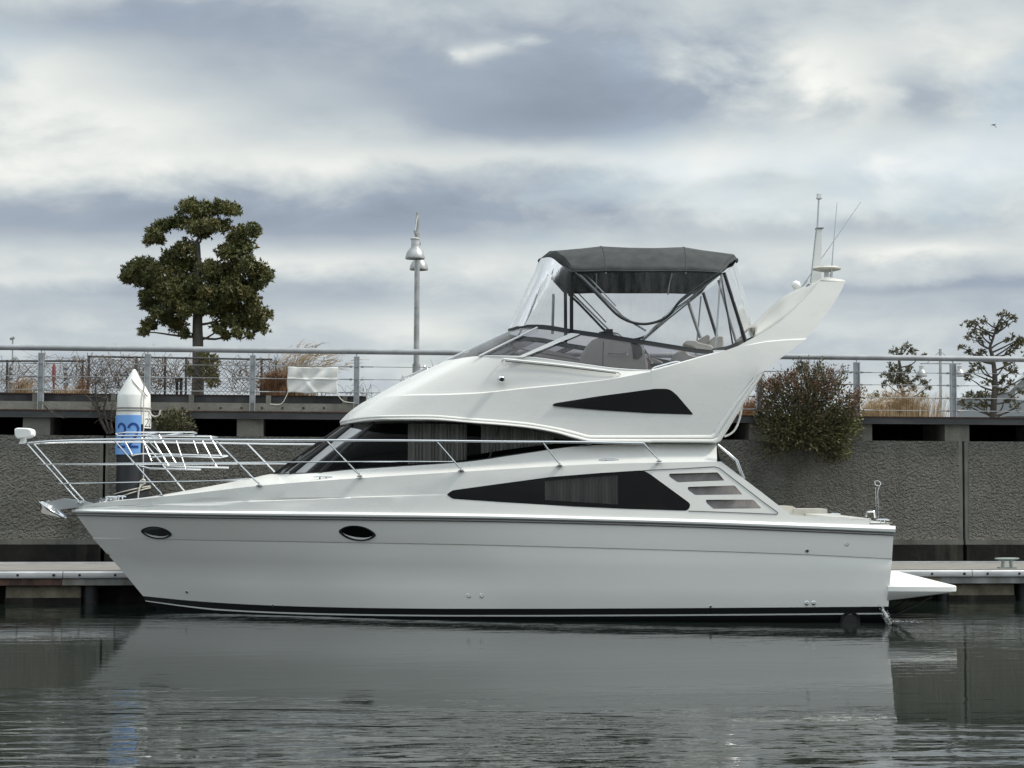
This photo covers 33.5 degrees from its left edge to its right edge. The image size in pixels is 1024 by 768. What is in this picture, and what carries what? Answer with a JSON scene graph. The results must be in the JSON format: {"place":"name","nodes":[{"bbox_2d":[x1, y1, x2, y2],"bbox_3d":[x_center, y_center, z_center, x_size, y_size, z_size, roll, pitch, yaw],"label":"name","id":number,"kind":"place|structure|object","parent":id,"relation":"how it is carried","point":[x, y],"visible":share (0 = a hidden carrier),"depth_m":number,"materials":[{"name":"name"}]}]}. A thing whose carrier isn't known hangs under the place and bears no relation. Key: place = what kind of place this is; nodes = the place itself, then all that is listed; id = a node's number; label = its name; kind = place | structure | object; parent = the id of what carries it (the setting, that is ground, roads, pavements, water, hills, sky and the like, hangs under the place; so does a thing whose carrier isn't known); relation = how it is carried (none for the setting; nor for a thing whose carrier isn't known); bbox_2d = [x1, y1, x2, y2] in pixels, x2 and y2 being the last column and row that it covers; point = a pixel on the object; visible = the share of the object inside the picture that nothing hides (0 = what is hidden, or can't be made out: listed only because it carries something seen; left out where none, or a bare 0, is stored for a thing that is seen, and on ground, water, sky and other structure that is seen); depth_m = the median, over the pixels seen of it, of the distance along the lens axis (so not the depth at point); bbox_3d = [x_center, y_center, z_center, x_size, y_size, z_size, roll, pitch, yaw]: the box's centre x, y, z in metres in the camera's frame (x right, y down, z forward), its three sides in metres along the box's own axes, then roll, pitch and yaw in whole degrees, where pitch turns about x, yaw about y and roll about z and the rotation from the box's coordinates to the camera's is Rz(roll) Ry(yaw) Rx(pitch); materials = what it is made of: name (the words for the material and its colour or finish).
{"place":"outdoors","nodes":[
{"label":"outdoors","id":0,"kind":"place"},
{"bbox_2d":[257,340,368,395],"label":"pampas grass","id":1,"kind":"object","parent":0,"point":[301,359],"depth_m":31.21,"materials":[{"name":"plant"}]},
{"bbox_2d":[0,599,1023,767],"bbox_3d":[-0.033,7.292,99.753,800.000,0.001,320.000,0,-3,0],"label":"water","id":2,"kind":"structure","parent":0,"point":[123,684],"depth_m":15.37,"materials":[{"name":"black liquid"}]},
{"bbox_2d":[82,585,99,602],"bbox_3d":[-6.355,4.915,25.538,0.260,3.757,0.260,0,-3,0],"label":"support pile","id":3,"kind":"object","parent":2,"relation":"in","point":[90,593],"visible":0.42,"depth_m":25.53,"materials":[{"name":"black metal"}]},
{"bbox_2d":[115,369,160,499],"bbox_3d":[-6.397,3.502,28.742,0.692,7.522,0.596,2,-3,-25],"label":"mooring pile","id":4,"kind":"object","parent":2,"relation":"in","point":[129,413],"visible":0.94,"depth_m":28.63,"materials":[{"name":"white plastic"}]},
{"bbox_2d":[114,371,150,498],"bbox_3d":[-6.431,0.909,28.864,0.616,2.274,0.617,0,-3,0],"label":"mooring rope","id":5,"kind":"object","parent":4,"relation":"attached to","point":[143,479],"visible":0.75,"depth_m":28.62,"materials":[{"name":"grey fabric"}]},
{"bbox_2d":[14,193,955,622],"bbox_3d":[-0.618,0.535,24.606,13.147,6.701,3.890,0,-3,0],"label":"motor yacht","id":6,"kind":"object","parent":2,"relation":"on","point":[494,477],"visible":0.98,"depth_m":23.02,"materials":[{"name":"white paint"}]},
{"bbox_2d":[115,432,228,469],"bbox_3d":[-4.893,0.961,24.533,1.650,0.566,0.524,0,-3,0],"label":"boarding ladder","id":7,"kind":"object","parent":6,"relation":"on","point":[150,435],"visible":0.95,"depth_m":24.43,"materials":[{"name":"silver metal"}]},
{"bbox_2d":[273,421,591,473],"bbox_3d":[-1.184,0.944,24.545,4.540,0.763,3.057,0,-3,0],"label":"saloon window","id":8,"kind":"structure","parent":6,"relation":"in","point":[422,430],"depth_m":23.24,"materials":[{"name":"black glass"}]},
{"bbox_2d":[447,470,689,510],"bbox_3d":[0.756,1.423,22.806,3.250,0.533,0.219,0,-3,0],"label":"side window","id":9,"kind":"structure","parent":6,"relation":"in","point":[639,489],"depth_m":22.78,"materials":[{"name":"black glass"}]},
{"bbox_2d":[553,389,692,413],"bbox_3d":[1.500,0.235,23.032,1.894,0.349,0.046,0,-3,0],"label":"flybridge window","id":10,"kind":"structure","parent":6,"relation":"in","point":[661,401],"depth_m":23.02,"materials":[{"name":"black glass"}]},
{"bbox_2d":[669,472,723,481],"bbox_3d":[2.480,1.253,22.835,0.742,0.134,0.105,0,-3,0],"label":"vent window","id":11,"kind":"structure","parent":6,"relation":"in","point":[713,476],"depth_m":22.88,"materials":[{"name":"glass"}]},
{"bbox_2d":[688,486,741,494],"bbox_3d":[2.721,1.424,22.793,0.732,0.128,0.105,0,-3,0],"label":"vent window","id":12,"kind":"structure","parent":6,"relation":"in","point":[701,490],"depth_m":22.83,"materials":[{"name":"glass"}]},
{"bbox_2d":[706,500,760,508],"bbox_3d":[2.963,1.608,22.751,0.741,0.125,0.107,0,-3,0],"label":"vent window","id":13,"kind":"structure","parent":6,"relation":"in","point":[716,504],"depth_m":22.79,"materials":[{"name":"glass"}]},
{"bbox_2d":[0,557,1023,603],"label":"pontoon","id":14,"kind":"object","parent":2,"relation":"on","point":[42,582],"visible":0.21,"depth_m":26.20,"materials":[{"name":"grey concrete"}]},
{"bbox_2d":[937,593,947,599],"bbox_3d":[6.864,5.048,26.918,0.220,3.757,0.220,0,-3,0],"label":"support pile","id":15,"kind":"object","parent":2,"relation":"in","point":[942,596],"visible":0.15,"depth_m":26.91,"materials":[{"name":"black metal"}]},
{"bbox_2d":[1014,583,1023,599],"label":"support pile","id":16,"kind":"object","parent":2,"relation":"in","point":[1019,591],"visible":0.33,"depth_m":27.05,"materials":[{"name":"black metal"}]},
{"bbox_2d":[0,417,1023,427],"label":"promenade","id":17,"kind":"structure","parent":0,"point":[338,421],"depth_m":32.02,"materials":[{"name":"grey concrete"}]},
{"bbox_2d":[9,336,14,359],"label":"distant mast","id":18,"kind":"object","parent":17,"relation":"on","point":[12,338],"visible":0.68,"depth_m":60.13,"materials":[{"name":"grey metal"}]},
{"bbox_2d":[0,364,85,392],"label":"white slatted barrier","id":19,"kind":"object","parent":17,"relation":"on","point":[33,366],"visible":0.21,"depth_m":47.08,"materials":[{"name":"grey metal"}]},
{"bbox_2d":[52,364,55,392],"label":"red marker post","id":20,"kind":"object","parent":17,"relation":"on","point":[54,369],"visible":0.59,"depth_m":44.04,"materials":[{"name":"red paint"}]},
{"bbox_2d":[0,393,365,411],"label":"raised planter","id":21,"kind":"object","parent":17,"relation":"on","point":[73,401],"visible":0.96,"depth_m":29.99,"materials":[{"name":"concrete"}]},
{"bbox_2d":[5,377,37,392],"bbox_3d":[-8.723,0.030,30.526,0.726,0.412,0.649,0,-3,0],"label":"grass clump","id":22,"kind":"object","parent":21,"relation":"on","point":[23,384],"visible":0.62,"depth_m":30.43,"materials":[{"name":"plant"}]},
{"bbox_2d":[0,360,85,392],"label":"chain link fence","id":23,"kind":"object","parent":21,"relation":"on","point":[7,362],"visible":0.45,"depth_m":31.15,"materials":[{"name":"metal"}]},
{"bbox_2d":[0,351,113,393],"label":"bare vines","id":24,"kind":"object","parent":21,"relation":"on","point":[9,375],"visible":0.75,"depth_m":30.93,"materials":[{"name":"brown plant"}]},
{"bbox_2d":[44,385,99,393],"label":"grass clump","id":25,"kind":"object","parent":21,"relation":"on","point":[69,390],"visible":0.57,"depth_m":30.43,"materials":[{"name":"plant"}]},
{"bbox_2d":[71,377,89,393],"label":"grass clump","id":26,"kind":"object","parent":21,"relation":"on","point":[81,385],"visible":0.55,"depth_m":30.73,"materials":[{"name":"brown plant"}]},
{"bbox_2d":[45,344,214,393],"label":"bare vines","id":27,"kind":"object","parent":21,"relation":"on","point":[126,375],"visible":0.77,"depth_m":31.14,"materials":[{"name":"brown plant"}]},
{"bbox_2d":[175,378,182,393],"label":"iron pipes","id":28,"kind":"object","parent":21,"relation":"on","point":[181,387],"visible":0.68,"depth_m":31.22,"materials":[{"name":"black metal"}]},
{"bbox_2d":[87,355,272,394],"bbox_3d":[-6.158,-0.079,31.564,3.385,0.865,0.042,1,-3,-6],"label":"chain link fence","id":29,"kind":"object","parent":21,"relation":"on","point":[219,359],"visible":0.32,"depth_m":31.59,"materials":[{"name":"metal"}]},
{"bbox_2d":[117,195,276,394],"bbox_3d":[-6.225,-1.663,33.630,3.278,4.250,1.987,0,-3,0],"label":"evergreen tree","id":30,"kind":"object","parent":21,"relation":"on","point":[181,290],"visible":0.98,"depth_m":33.30,"materials":[{"name":"green plant"}]},
{"bbox_2d":[207,353,329,395],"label":"bare vines","id":31,"kind":"object","parent":21,"relation":"on","point":[247,373],"visible":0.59,"depth_m":31.35,"materials":[{"name":"brown plant"}]},
{"bbox_2d":[256,367,291,394],"bbox_3d":[-4.311,-0.019,30.841,0.896,0.584,0.662,0,-3,0],"label":"grass clump","id":32,"kind":"object","parent":21,"relation":"on","point":[278,386],"visible":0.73,"depth_m":30.67,"materials":[{"name":"brown plant"}]},
{"bbox_2d":[325,376,380,398],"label":"bare vines","id":33,"kind":"object","parent":21,"relation":"on","point":[360,390],"visible":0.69,"depth_m":30.46,"materials":[{"name":"brown plant"}]},
{"bbox_2d":[405,212,427,375],"bbox_3d":[-2.027,-1.411,36.127,0.431,4.498,2.306,0,-3,0],"label":"lamp post","id":34,"kind":"object","parent":17,"relation":"on","point":[415,253],"visible":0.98,"depth_m":36.07,"materials":[{"name":"grey metal"}]},
{"bbox_2d":[737,397,763,414],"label":"grass clump","id":35,"kind":"object","parent":17,"relation":"on","point":[749,405],"visible":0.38,"depth_m":32.39,"materials":[{"name":"brown plant"}]},
{"bbox_2d":[860,390,898,415],"bbox_3d":[7.161,0.384,33.310,0.986,0.530,1.013,-1,-3,16],"label":"grass clump","id":36,"kind":"object","parent":17,"relation":"on","point":[869,406],"visible":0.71,"depth_m":33.15,"materials":[{"name":"plant"}]},
{"bbox_2d":[848,383,949,416],"bbox_3d":[7.859,0.316,34.439,2.232,0.709,1.090,0,-3,0],"label":"grass clump","id":37,"kind":"object","parent":17,"relation":"on","point":[902,404],"visible":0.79,"depth_m":34.24,"materials":[{"name":"plant"}]},
{"bbox_2d":[870,340,931,403],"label":"pruned tree","id":38,"kind":"object","parent":17,"relation":"on","point":[898,380],"visible":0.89,"depth_m":46.04,"materials":[{"name":"green plant"}]},
{"bbox_2d":[916,349,963,416],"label":"lamp post","id":39,"kind":"object","parent":17,"relation":"on","point":[921,371],"visible":0.71,"depth_m":64.06,"materials":[{"name":"grey metal"}]},
{"bbox_2d":[925,392,961,416],"bbox_3d":[8.716,0.383,34.471,0.938,0.575,0.472,0,-3,0],"label":"grass clump","id":40,"kind":"object","parent":17,"relation":"on","point":[937,406],"visible":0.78,"depth_m":34.37,"materials":[{"name":"plant"}]},
{"bbox_2d":[949,369,1023,417],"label":"distant building","id":41,"kind":"structure","parent":17,"relation":"on","point":[975,413],"depth_m":72.85,"materials":[{"name":"grey"}]},
{"bbox_2d":[957,309,1023,416],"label":"tall pruned tree","id":42,"kind":"object","parent":17,"relation":"on","point":[996,389],"visible":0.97,"depth_m":40.06,"materials":[{"name":"green plant"}]},
{"bbox_2d":[0,0,1023,416],"label":"sky","id":43,"kind":"structure","parent":0,"point":[517,132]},
{"bbox_2d":[878,604,933,624],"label":"bilge water","id":44,"kind":"structure","parent":0,"point":[886,618],"depth_m":22.46,"materials":[{"name":"white liquid"}]},
{"label":"harbour bed","id":45,"kind":"structure","parent":0,"visible":0},
{"bbox_2d":[0,409,1023,561],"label":"seawall","id":46,"kind":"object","parent":45,"relation":"on","point":[951,488],"visible":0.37,"depth_m":31.08,"materials":[{"name":"concrete"}]},
{"bbox_2d":[42,402,67,418],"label":"bare shrub","id":47,"kind":"object","parent":46,"relation":"attached to","point":[53,411],"visible":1,"depth_m":29.41,"materials":[{"name":"brown plant"}]},
{"bbox_2d":[71,368,118,433],"bbox_3d":[-7.138,0.320,29.444,0.956,1.329,0.582,0,-3,0],"label":"bare shrub","id":48,"kind":"object","parent":46,"relation":"on","point":[111,419],"visible":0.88,"depth_m":29.40,"materials":[{"name":"brown plant"}]},
{"bbox_2d":[152,406,200,437],"bbox_3d":[-5.873,0.668,29.557,0.877,0.582,0.727,0,-3,0],"label":"hanging shrub","id":49,"kind":"object","parent":46,"relation":"attached to","point":[170,423],"visible":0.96,"depth_m":29.51,"materials":[{"name":"green plant"}]},
{"bbox_2d":[0,344,1023,416],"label":"promenade railing","id":50,"kind":"object","parent":46,"relation":"on","point":[856,372],"visible":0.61,"depth_m":30.24,"materials":[{"name":"metal"}]},
{"bbox_2d":[270,366,352,404],"bbox_3d":[-3.538,0.037,30.122,1.478,0.689,0.079,1,-3,-6],"label":"banner","id":51,"kind":"object","parent":50,"relation":"attached to","point":[307,380],"visible":1,"depth_m":30.14,"materials":[{"name":"white fabric"}]},
{"bbox_2d":[748,354,871,465],"bbox_3d":[5.372,0.479,30.723,2.189,2.009,0.767,0,-3,0],"label":"bush","id":52,"kind":"object","parent":46,"relation":"on","point":[809,424],"visible":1,"depth_m":30.55,"materials":[{"name":"green plant"}]}
]}

